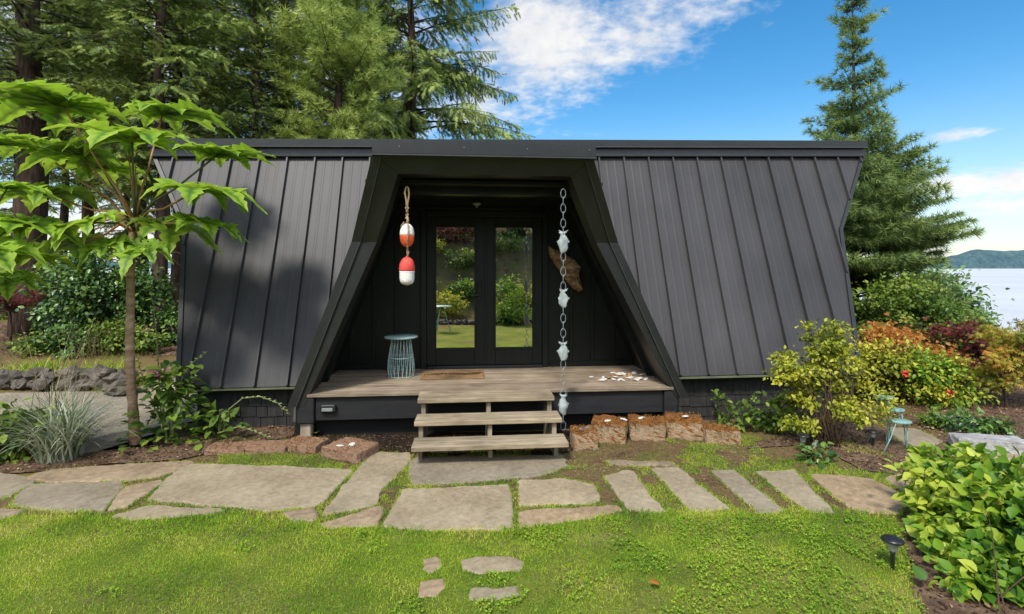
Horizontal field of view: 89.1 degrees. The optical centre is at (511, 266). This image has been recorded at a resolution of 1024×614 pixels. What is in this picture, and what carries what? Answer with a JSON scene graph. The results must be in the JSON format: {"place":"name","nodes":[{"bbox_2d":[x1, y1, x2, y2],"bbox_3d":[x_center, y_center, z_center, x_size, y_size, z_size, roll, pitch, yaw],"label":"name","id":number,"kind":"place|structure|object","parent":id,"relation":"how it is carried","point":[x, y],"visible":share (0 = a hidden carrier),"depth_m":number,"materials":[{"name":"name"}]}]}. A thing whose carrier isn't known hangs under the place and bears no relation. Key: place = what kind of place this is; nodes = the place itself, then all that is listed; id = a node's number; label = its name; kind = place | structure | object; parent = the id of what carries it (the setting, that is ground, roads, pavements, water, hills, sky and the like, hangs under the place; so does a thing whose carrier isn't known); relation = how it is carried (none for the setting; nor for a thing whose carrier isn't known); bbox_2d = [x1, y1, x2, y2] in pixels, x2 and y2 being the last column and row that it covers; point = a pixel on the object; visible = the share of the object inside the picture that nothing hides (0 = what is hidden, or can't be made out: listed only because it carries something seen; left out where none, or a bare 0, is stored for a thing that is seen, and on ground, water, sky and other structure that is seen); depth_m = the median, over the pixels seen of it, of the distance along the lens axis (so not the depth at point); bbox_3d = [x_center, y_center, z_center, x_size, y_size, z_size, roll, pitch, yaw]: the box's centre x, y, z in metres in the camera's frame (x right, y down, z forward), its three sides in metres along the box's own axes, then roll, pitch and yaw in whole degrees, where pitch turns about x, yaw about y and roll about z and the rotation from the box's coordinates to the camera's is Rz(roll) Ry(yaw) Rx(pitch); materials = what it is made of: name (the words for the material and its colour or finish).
{"place":"outdoors","nodes":[
{"label":"outdoors","id":0,"kind":"place"},
{"bbox_2d":[0,370,196,452],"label":"gravel path","id":1,"kind":"structure","parent":0,"point":[112,435],"depth_m":6.62,"materials":[{"name":"gravel"}]},
{"bbox_2d":[286,429,573,454],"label":"shaded soil","id":2,"kind":"structure","parent":0,"point":[403,444],"depth_m":5.51,"materials":[{"name":"soil"}]},
{"bbox_2d":[570,425,598,449],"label":"stone block","id":3,"kind":"structure","parent":2,"relation":"on","point":[581,439],"depth_m":5.20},
{"bbox_2d":[0,511,924,613],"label":"lawn","id":4,"kind":"structure","parent":0,"point":[683,579],"depth_m":3.07,"materials":[{"name":"plant"}]},
{"bbox_2d":[0,504,897,537],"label":"lawn grass","id":5,"kind":"structure","parent":4,"relation":"on","point":[379,530],"depth_m":3.73,"materials":[{"name":"plant"}]},
{"bbox_2d":[94,513,928,613],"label":"clover","id":6,"kind":"object","parent":4,"relation":"on","point":[111,588],"visible":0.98,"depth_m":3.11,"materials":[{"name":"green plant"}]},
{"bbox_2d":[880,534,904,570],"bbox_3d":[2.280,1.741,3.119,0.121,0.259,0.121,0,0,0],"label":"path light","id":7,"kind":"object","parent":4,"relation":"on","point":[894,542],"visible":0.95,"depth_m":3.10,"materials":[{"name":"black plastic"}]},
{"bbox_2d":[0,303,1008,562],"bbox_3d":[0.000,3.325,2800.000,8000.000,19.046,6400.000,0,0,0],"label":"ground","id":8,"kind":"structure","parent":0,"point":[592,459],"depth_m":4.96,"materials":[{"name":"soil"}]},
{"bbox_2d":[0,473,34,498],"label":"flagstone","id":9,"kind":"object","parent":8,"relation":"on","point":[11,484],"visible":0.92,"depth_m":4.34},
{"bbox_2d":[0,331,74,357],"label":"shrub","id":10,"kind":"object","parent":8,"relation":"on","point":[32,348],"visible":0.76,"depth_m":8.67,"materials":[{"name":"green plant"}]},
{"bbox_2d":[0,1,81,215],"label":"fir tree","id":11,"kind":"object","parent":8,"relation":"on","point":[54,209],"visible":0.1,"depth_m":19.51,"materials":[{"name":"green plant"}]},
{"bbox_2d":[0,0,113,287],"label":"fir tree","id":12,"kind":"object","parent":8,"relation":"on","point":[64,213],"visible":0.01,"depth_m":17.93,"materials":[{"name":"green plant"}]},
{"bbox_2d":[1,324,120,418],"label":"tall grass","id":13,"kind":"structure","parent":8,"relation":"on","point":[55,392],"depth_m":5.41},
{"bbox_2d":[11,480,123,512],"bbox_3d":[-3.521,1.826,4.131,0.971,0.049,0.556,0,0,0],"label":"flagstone","id":14,"kind":"object","parent":8,"relation":"on","point":[94,496],"visible":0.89,"depth_m":4.09,"materials":[{"name":"stone"}]},
{"bbox_2d":[0,364,138,390],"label":"dry stone wall","id":15,"kind":"structure","parent":8,"relation":"on","point":[11,380],"depth_m":7.66,"materials":[{"name":"stone"}]},
{"bbox_2d":[25,317,119,359],"bbox_3d":[-7.436,1.181,8.780,1.584,0.678,0.928,0,0,0],"label":"shrub","id":16,"kind":"object","parent":8,"relation":"on","point":[64,340],"visible":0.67,"depth_m":8.64,"materials":[{"name":"green plant"}]},
{"bbox_2d":[0,0,171,308],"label":"fir tree","id":17,"kind":"object","parent":8,"relation":"on","point":[87,212],"visible":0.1,"depth_m":14.83,"materials":[{"name":"green plant"}]},
{"bbox_2d":[54,312,117,358],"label":"tall grass","id":18,"kind":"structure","parent":8,"relation":"on","point":[90,347],"depth_m":8.41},
{"bbox_2d":[0,322,176,378],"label":"soil bed","id":19,"kind":"object","parent":8,"relation":"on","point":[162,352],"visible":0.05,"depth_m":9.36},
{"bbox_2d":[0,286,45,341],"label":"japanese maple","id":20,"kind":"object","parent":19,"relation":"on","point":[17,302],"visible":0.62,"depth_m":9.96,"materials":[{"name":"red plant"}]},
{"bbox_2d":[0,0,174,336],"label":"fir tree","id":21,"kind":"object","parent":19,"relation":"on","point":[26,31],"visible":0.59,"depth_m":11.02,"materials":[{"name":"green plant"}]},
{"bbox_2d":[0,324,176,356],"bbox_3d":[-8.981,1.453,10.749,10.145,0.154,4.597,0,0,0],"label":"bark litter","id":22,"kind":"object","parent":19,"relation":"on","point":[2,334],"visible":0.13,"depth_m":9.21,"materials":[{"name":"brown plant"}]},
{"bbox_2d":[15,229,178,336],"bbox_3d":[-7.597,0.409,9.600,2.799,2.221,2.268,0,0,0],"label":"rhododendron","id":23,"kind":"object","parent":19,"relation":"on","point":[104,306],"visible":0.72,"depth_m":9.24,"materials":[{"name":"green plant"}]},
{"bbox_2d":[135,301,177,347],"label":"shrub","id":24,"kind":"object","parent":19,"relation":"on","point":[167,317],"visible":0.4,"depth_m":9.46,"materials":[{"name":"green plant"}]},
{"bbox_2d":[62,317,149,355],"bbox_3d":[-6.915,1.184,8.891,1.248,0.665,0.957,0,0,0],"label":"shrub","id":25,"kind":"object","parent":8,"relation":"on","point":[118,325],"visible":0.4,"depth_m":8.79,"materials":[{"name":"green plant"}]},
{"bbox_2d":[25,461,193,483],"bbox_3d":[-3.542,1.826,4.584,1.355,0.048,0.423,0,0,-7],"label":"flagstone","id":26,"kind":"object","parent":8,"relation":"on","point":[130,471],"visible":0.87,"depth_m":4.57,"materials":[{"name":"stone"}]},
{"bbox_2d":[74,14,172,262],"bbox_3d":[-13.268,-3.792,17.966,3.437,11.166,3.435,0,0,45],"label":"fir tree","id":27,"kind":"object","parent":8,"relation":"on","point":[111,207],"visible":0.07,"depth_m":17.83,"materials":[{"name":"green plant"}]},
{"bbox_2d":[0,0,251,273],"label":"fir tree","id":28,"kind":"object","parent":8,"relation":"on","point":[144,206],"visible":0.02,"depth_m":19.67,"materials":[{"name":"green plant"}]},
{"bbox_2d":[108,480,161,512],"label":"flagstone","id":29,"kind":"object","parent":8,"relation":"on","point":[126,496],"visible":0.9,"depth_m":4.14,"materials":[{"name":"stone"}]},
{"bbox_2d":[98,320,174,354],"bbox_3d":[-6.345,1.207,8.858,1.202,0.644,0.795,0,0,0],"label":"shrub","id":30,"kind":"object","parent":8,"relation":"on","point":[141,346],"visible":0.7,"depth_m":8.72,"materials":[{"name":"green plant"}]},
{"bbox_2d":[23,0,264,332],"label":"fir tree","id":31,"kind":"object","parent":8,"relation":"on","point":[160,50],"visible":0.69,"depth_m":11.37,"materials":[{"name":"green plant"}]},
{"bbox_2d":[0,422,295,472],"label":"soil bed","id":32,"kind":"object","parent":8,"relation":"on","point":[280,430],"visible":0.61,"depth_m":5.10,"materials":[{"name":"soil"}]},
{"bbox_2d":[0,398,76,463],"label":"leafy plant","id":33,"kind":"object","parent":32,"relation":"on","point":[7,454],"visible":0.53,"depth_m":4.86,"materials":[{"name":"green plant"}]},
{"bbox_2d":[0,133,82,302],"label":"rice paper plant","id":34,"kind":"object","parent":32,"relation":"on","point":[16,249],"visible":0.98,"depth_m":4.54,"materials":[{"name":"green plant"}]},
{"bbox_2d":[0,377,144,463],"bbox_3d":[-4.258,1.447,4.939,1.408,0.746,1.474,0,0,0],"label":"striped grass","id":35,"kind":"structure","parent":32,"relation":"on","point":[65,440],"depth_m":4.83,"materials":[{"name":"plant"}]},
{"bbox_2d":[0,79,275,444],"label":"rice paper plant","id":36,"kind":"object","parent":32,"relation":"on","point":[57,106],"visible":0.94,"depth_m":5.20,"materials":[{"name":"green plant"}]},
{"bbox_2d":[115,281,221,452],"bbox_3d":[-3.515,1.019,5.398,0.969,1.732,0.825,0,0,-41],"label":"shrub","id":37,"kind":"object","parent":32,"relation":"on","point":[161,398],"visible":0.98,"depth_m":5.37,"materials":[{"name":"green plant"}]},
{"bbox_2d":[187,395,288,450],"bbox_3d":[-2.881,1.599,5.523,0.960,0.497,0.587,0,0,-24],"label":"foxglove","id":38,"kind":"object","parent":32,"relation":"on","point":[223,415],"visible":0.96,"depth_m":5.44,"materials":[{"name":"green plant"}]},
{"bbox_2d":[58,0,264,322],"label":"fir tree","id":39,"kind":"object","parent":8,"relation":"on","point":[175,268],"visible":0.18,"depth_m":13.27,"materials":[{"name":"green plant"}]},
{"bbox_2d":[108,505,223,520],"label":"flagstone","id":40,"kind":"object","parent":8,"relation":"on","point":[149,511],"visible":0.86,"depth_m":3.83,"materials":[{"name":"stone"}]},
{"bbox_2d":[152,0,300,270],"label":"fir tree","id":41,"kind":"object","parent":8,"relation":"on","point":[223,86],"visible":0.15,"depth_m":15.27,"materials":[{"name":"green plant"}]},
{"bbox_2d":[205,441,252,455],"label":"stone block","id":42,"kind":"structure","parent":8,"relation":"on","point":[222,447],"depth_m":5.09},
{"bbox_2d":[147,464,351,513],"bbox_3d":[-2.220,1.825,4.337,1.611,0.049,0.850,0,0,8],"label":"flagstone","id":43,"kind":"object","parent":8,"relation":"on","point":[272,488],"visible":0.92,"depth_m":4.28,"materials":[{"name":"stone"}]},
{"bbox_2d":[190,0,317,138],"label":"fir tree","id":44,"kind":"object","parent":8,"relation":"on","point":[255,126],"visible":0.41,"depth_m":12.77,"materials":[{"name":"green plant"}]},
{"bbox_2d":[244,439,288,454],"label":"stone block","id":45,"kind":"structure","parent":8,"relation":"on","point":[259,448],"depth_m":5.10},
{"bbox_2d":[200,0,346,137],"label":"fir tree","id":46,"kind":"object","parent":8,"relation":"on","point":[276,69],"visible":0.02,"depth_m":16.73,"materials":[{"name":"green plant"}]},
{"bbox_2d":[211,0,345,138],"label":"fir tree","id":47,"kind":"object","parent":8,"relation":"on","point":[265,70],"visible":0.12,"depth_m":14.16,"materials":[{"name":"green plant"}]},
{"bbox_2d":[283,508,317,522],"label":"flagstone","id":48,"kind":"object","parent":8,"relation":"on","point":[310,513],"visible":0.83,"depth_m":3.80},
{"bbox_2d":[282,435,328,453],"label":"stone block","id":49,"kind":"structure","parent":8,"relation":"on","point":[310,445],"depth_m":5.15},
{"bbox_2d":[240,0,413,138],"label":"pine tree","id":50,"kind":"object","parent":8,"relation":"on","point":[324,28],"visible":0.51,"depth_m":12.67,"materials":[{"name":"green plant"}]},
{"bbox_2d":[322,437,380,464],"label":"stone block","id":51,"kind":"structure","parent":8,"relation":"on","point":[360,450],"depth_m":4.93,"materials":[{"name":"stone"}]},
{"bbox_2d":[320,506,383,528],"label":"flagstone","id":52,"kind":"object","parent":8,"relation":"on","point":[365,517],"visible":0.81,"depth_m":3.72,"materials":[{"name":"stone"}]},
{"bbox_2d":[321,452,411,516],"bbox_3d":[-1.176,1.826,4.451,0.474,0.049,1.282,0,0,0],"label":"flagstone","id":53,"kind":"object","parent":8,"relation":"on","point":[369,480],"visible":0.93,"depth_m":4.36,"materials":[{"name":"stone"}]},
{"bbox_2d":[285,0,535,139],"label":"fir tree","id":54,"kind":"object","parent":8,"relation":"on","point":[434,74],"visible":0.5,"depth_m":16.33,"materials":[{"name":"green plant"}]},
{"bbox_2d":[418,579,444,597],"bbox_3d":[-0.452,1.829,2.943,0.160,0.041,0.180,0,0,0],"label":"stepping stone","id":55,"kind":"object","parent":8,"relation":"on","point":[432,587],"visible":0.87,"depth_m":2.94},
{"bbox_2d":[382,484,514,531],"bbox_3d":[-0.448,1.826,3.951,0.942,0.048,0.775,0,0,0],"label":"flagstone","id":56,"kind":"object","parent":8,"relation":"on","point":[465,507],"visible":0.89,"depth_m":3.88,"materials":[{"name":"stone"}]},
{"bbox_2d":[29,434,907,537],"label":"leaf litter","id":57,"kind":"object","parent":8,"relation":"on","point":[538,478],"visible":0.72,"depth_m":4.37,"materials":[{"name":"plant"}]},
{"bbox_2d":[0,427,957,603],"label":"path grass","id":58,"kind":"structure","parent":8,"relation":"on","point":[292,508],"depth_m":4.01,"materials":[{"name":"plant"}]},
{"bbox_2d":[408,455,568,487],"bbox_3d":[-0.222,1.826,4.654,1.488,0.048,0.710,0,0,0],"label":"flagstone","id":59,"kind":"object","parent":8,"relation":"on","point":[432,470],"visible":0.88,"depth_m":4.66,"materials":[{"name":"stone"}]},
{"bbox_2d":[411,389,568,459],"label":"porch steps","id":60,"kind":"structure","parent":8,"relation":"on","point":[549,419],"depth_m":5.03,"materials":[{"name":"wood"}]},
{"bbox_2d":[461,556,524,574],"bbox_3d":[-0.120,1.829,3.169,0.403,0.042,0.204,0,0,0],"label":"stepping stone","id":61,"kind":"object","parent":8,"relation":"on","point":[479,565],"visible":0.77,"depth_m":3.17,"materials":[{"name":"stone"}]},
{"bbox_2d":[468,586,519,600],"bbox_3d":[-0.100,1.828,2.893,0.291,0.043,0.135,0,0,0],"label":"stepping stone","id":62,"kind":"object","parent":8,"relation":"on","point":[483,592],"visible":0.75,"depth_m":2.89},
{"bbox_2d":[0,434,1011,613],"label":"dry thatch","id":63,"kind":"object","parent":8,"relation":"on","point":[505,528],"visible":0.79,"depth_m":3.67,"materials":[{"name":"plant"}]},
{"bbox_2d":[148,138,867,436],"bbox_3d":[0.123,0.055,8.757,9.800,3.781,7.119,0,0,-5],"label":"cabin","id":64,"kind":"object","parent":8,"relation":"on","point":[707,266],"visible":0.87,"depth_m":6.62,"materials":[{"name":"metal"}]},
{"bbox_2d":[384,334,417,377],"bbox_3d":[-1.362,1.091,6.390,0.408,0.492,0.408,0,0,0],"label":"wire stool","id":65,"kind":"object","parent":64,"relation":"on","point":[397,337],"visible":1,"depth_m":6.33,"materials":[{"name":"teal paint"}]},
{"bbox_2d":[399,186,414,284],"bbox_3d":[-1.073,-0.320,5.317,0.162,1.016,0.167,0,0,0],"label":"buoy string","id":66,"kind":"object","parent":64,"relation":"hanging from","point":[407,270],"visible":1,"depth_m":5.27,"materials":[{"name":"red plastic"}]},
{"bbox_2d":[420,370,484,379],"bbox_3d":[-0.727,1.328,6.429,0.760,0.018,0.480,0,0,-5],"label":"doormat","id":67,"kind":"object","parent":64,"relation":"on","point":[451,374],"visible":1,"depth_m":6.38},
{"bbox_2d":[427,217,484,365],"bbox_3d":[-0.739,0.320,6.861,0.759,1.957,0.119,0,0,-5],"label":"door","id":68,"kind":"structure","parent":64,"relation":"in","point":[455,245],"depth_m":6.89,"materials":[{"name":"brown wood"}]},
{"bbox_2d":[484,217,541,364],"bbox_3d":[0.017,0.320,6.958,0.770,1.957,0.057,0,0,-5],"label":"door","id":69,"kind":"structure","parent":64,"relation":"in","point":[512,246],"depth_m":6.95,"materials":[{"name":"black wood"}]},
{"bbox_2d":[557,189,569,430],"bbox_3d":[0.526,0.440,5.360,0.132,2.494,0.063,0,0,0],"label":"rain chain","id":70,"kind":"object","parent":64,"relation":"hanging from","point":[563,241],"visible":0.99,"depth_m":5.35,"materials":[{"name":"grey metal"}]},
{"bbox_2d":[548,246,582,291],"bbox_3d":[0.713,0.026,6.900,0.459,0.612,0.160,0,0,0],"label":"driftwood","id":71,"kind":"object","parent":64,"relation":"attached to","point":[572,266],"visible":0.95,"depth_m":6.85,"materials":[{"name":"wood"}]},
{"bbox_2d":[141,434,900,533],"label":"path grass","id":72,"kind":"structure","parent":8,"relation":"on","point":[790,462],"depth_m":4.47,"materials":[{"name":"plant"}]},
{"bbox_2d":[517,478,599,507],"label":"flagstone","id":73,"kind":"object","parent":8,"relation":"on","point":[560,491],"visible":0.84,"depth_m":4.17,"materials":[{"name":"stone"}]},
{"bbox_2d":[517,505,621,528],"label":"flagstone","id":74,"kind":"object","parent":8,"relation":"on","point":[533,516],"visible":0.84,"depth_m":3.80,"materials":[{"name":"stone"}]},
{"bbox_2d":[592,415,628,444],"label":"stone block","id":75,"kind":"structure","parent":8,"relation":"on","point":[614,429],"depth_m":5.39,"materials":[{"name":"stone"}]},
{"bbox_2d":[603,470,665,513],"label":"flagstone","id":76,"kind":"object","parent":8,"relation":"on","point":[630,490],"visible":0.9,"depth_m":4.17,"materials":[{"name":"stone"}]},
{"bbox_2d":[607,460,676,467],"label":"flagstone","id":77,"kind":"object","parent":8,"relation":"on","point":[654,464],"visible":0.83,"depth_m":4.78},
{"bbox_2d":[628,413,668,441],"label":"stone block","id":78,"kind":"structure","parent":8,"relation":"on","point":[651,428],"depth_m":5.45,"materials":[{"name":"stone"}]},
{"bbox_2d":[664,411,703,439],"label":"stone block","id":79,"kind":"structure","parent":8,"relation":"on","point":[691,425],"depth_m":5.50,"materials":[{"name":"stone"}]},
{"bbox_2d":[651,467,728,511],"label":"flagstone","id":80,"kind":"object","parent":8,"relation":"on","point":[693,494],"visible":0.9,"depth_m":4.21,"materials":[{"name":"stone"}]},
{"bbox_2d":[704,422,738,445],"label":"stone block","id":81,"kind":"structure","parent":8,"relation":"on","point":[714,433],"depth_m":5.37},
{"bbox_2d":[710,389,732,423],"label":"leafy plant","id":82,"kind":"object","parent":8,"relation":"on","point":[720,418],"visible":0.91,"depth_m":6.07,"materials":[{"name":"green plant"}]},
{"bbox_2d":[723,393,759,431],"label":"leafy plant","id":83,"kind":"object","parent":8,"relation":"on","point":[740,420],"visible":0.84,"depth_m":5.83,"materials":[{"name":"green plant"}]},
{"bbox_2d":[711,470,782,513],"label":"flagstone","id":84,"kind":"object","parent":8,"relation":"on","point":[741,486],"visible":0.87,"depth_m":4.18,"materials":[{"name":"stone"}]},
{"bbox_2d":[754,469,832,513],"bbox_3d":[2.333,1.825,4.244,0.382,0.049,0.825,0,0,0],"label":"flagstone","id":85,"kind":"object","parent":8,"relation":"on","point":[793,484],"visible":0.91,"depth_m":4.24,"materials":[{"name":"stone"}]},
{"bbox_2d":[794,440,838,470],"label":"leafy plant","id":86,"kind":"object","parent":8,"relation":"on","point":[831,454],"visible":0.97,"depth_m":4.87,"materials":[{"name":"green plant"}]},
{"bbox_2d":[810,474,905,515],"bbox_3d":[2.821,1.825,4.190,0.568,0.049,0.737,0,0,0],"label":"flagstone","id":87,"kind":"object","parent":8,"relation":"on","point":[861,493],"visible":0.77,"depth_m":4.16,"materials":[{"name":"stone"}]},
{"bbox_2d":[736,365,1023,613],"bbox_3d":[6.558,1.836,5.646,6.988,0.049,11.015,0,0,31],"label":"soil bed","id":88,"kind":"object","parent":8,"relation":"on","point":[927,592],"visible":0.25,"depth_m":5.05,"materials":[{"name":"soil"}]},
{"bbox_2d":[743,390,800,435],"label":"leafy plant","id":89,"kind":"object","parent":88,"relation":"on","point":[773,423],"visible":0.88,"depth_m":5.68,"materials":[{"name":"green plant"}]},
{"bbox_2d":[762,318,906,448],"bbox_3d":[3.252,1.186,5.407,1.436,1.336,0.957,0,0,0],"label":"spirea","id":90,"kind":"object","parent":88,"relation":"on","point":[830,352],"visible":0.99,"depth_m":5.30,"materials":[{"name":"yellow plant"}]},
{"bbox_2d":[860,338,915,400],"bbox_3d":[5.115,1.419,7.232,1.098,0.871,0.927,0,0,0],"label":"shrub","id":91,"kind":"object","parent":88,"relation":"on","point":[875,361],"visible":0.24,"depth_m":7.05,"materials":[{"name":"green plant"}]},
{"bbox_2d":[867,395,911,451],"bbox_3d":[3.800,1.586,5.286,0.362,0.474,0.420,0,0,0],"label":"plant stand","id":92,"kind":"object","parent":88,"relation":"on","point":[904,422],"visible":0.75,"depth_m":5.23,"materials":[{"name":"teal paint"}]},
{"bbox_2d":[858,312,962,366],"bbox_3d":[5.678,1.269,7.748,1.496,1.208,1.269,0,0,0],"label":"japanese maple","id":93,"kind":"object","parent":88,"relation":"on","point":[886,332],"visible":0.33,"depth_m":7.61,"materials":[{"name":"orange plant"}]},
{"bbox_2d":[851,333,990,409],"bbox_3d":[5.312,1.361,6.909,1.650,0.993,1.329,0,0,0],"label":"shrub","id":94,"kind":"object","parent":88,"relation":"on","point":[893,368],"visible":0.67,"depth_m":6.81,"materials":[{"name":"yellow plant"}]},
{"bbox_2d":[851,261,1023,372],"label":"shrub","id":95,"kind":"object","parent":88,"relation":"on","point":[895,293],"visible":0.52,"depth_m":9.17,"materials":[{"name":"green plant"}]},
{"bbox_2d":[877,338,999,412],"bbox_3d":[5.592,1.400,6.938,1.377,0.914,1.160,0,0,0],"label":"shrub","id":96,"kind":"object","parent":88,"relation":"on","point":[956,368],"visible":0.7,"depth_m":6.74,"materials":[{"name":"green plant"}]},
{"bbox_2d":[874,441,1023,613],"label":"hydrangea","id":97,"kind":"object","parent":88,"relation":"on","point":[965,525],"visible":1,"depth_m":3.24,"materials":[{"name":"green plant"}]},
{"bbox_2d":[901,314,1020,391],"bbox_3d":[6.897,1.296,8.024,1.893,1.154,1.512,0,0,0],"label":"japanese maple","id":98,"kind":"object","parent":88,"relation":"on","point":[976,347],"visible":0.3,"depth_m":7.95,"materials":[{"name":"red plant"}]},
{"bbox_2d":[928,406,1023,435],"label":"ground cover","id":99,"kind":"object","parent":88,"relation":"on","point":[987,426],"visible":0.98,"depth_m":5.69,"materials":[{"name":"green plant"}]},
{"bbox_2d":[947,432,1023,454],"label":"boulder","id":100,"kind":"object","parent":88,"relation":"on","point":[1008,442],"visible":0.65,"depth_m":5.09,"materials":[{"name":"stone"}]},
{"bbox_2d":[950,318,1023,407],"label":"japanese maple","id":101,"kind":"object","parent":88,"relation":"on","point":[1010,346],"visible":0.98,"depth_m":6.62,"materials":[{"name":"orange plant"}]},
{"bbox_2d":[799,0,988,347],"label":"pine tree","id":102,"kind":"object","parent":8,"relation":"on","point":[887,193],"visible":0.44,"depth_m":10.14,"materials":[{"name":"green plant"}]},
{"bbox_2d":[890,427,942,446],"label":"flagstone","id":103,"kind":"object","parent":8,"relation":"on","point":[916,437],"visible":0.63,"depth_m":5.54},
{"bbox_2d":[874,262,1021,342],"bbox_3d":[11.107,0.970,13.541,3.563,2.392,3.085,0,0,-22],"label":"broadleaf tree","id":104,"kind":"object","parent":8,"relation":"on","point":[969,296],"visible":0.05,"depth_m":12.93,"materials":[{"name":"green plant"}]},
{"bbox_2d":[0,0,1023,261],"label":"sky","id":105,"kind":"structure","parent":0,"point":[578,69],"materials":[{"name":"blue"}]},
{"bbox_2d":[48,249,1023,268],"bbox_3d":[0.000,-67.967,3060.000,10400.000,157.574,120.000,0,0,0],"label":"hills","id":106,"kind":"structure","parent":0,"point":[982,259],"depth_m":3040.99,"materials":[{"name":"plant"}]},
{"bbox_2d":[56,269,1023,333],"bbox_3d":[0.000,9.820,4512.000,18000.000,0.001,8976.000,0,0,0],"label":"water","id":107,"kind":"structure","parent":0,"point":[997,281],"depth_m":226.12,"materials":[{"name":"liquid"}]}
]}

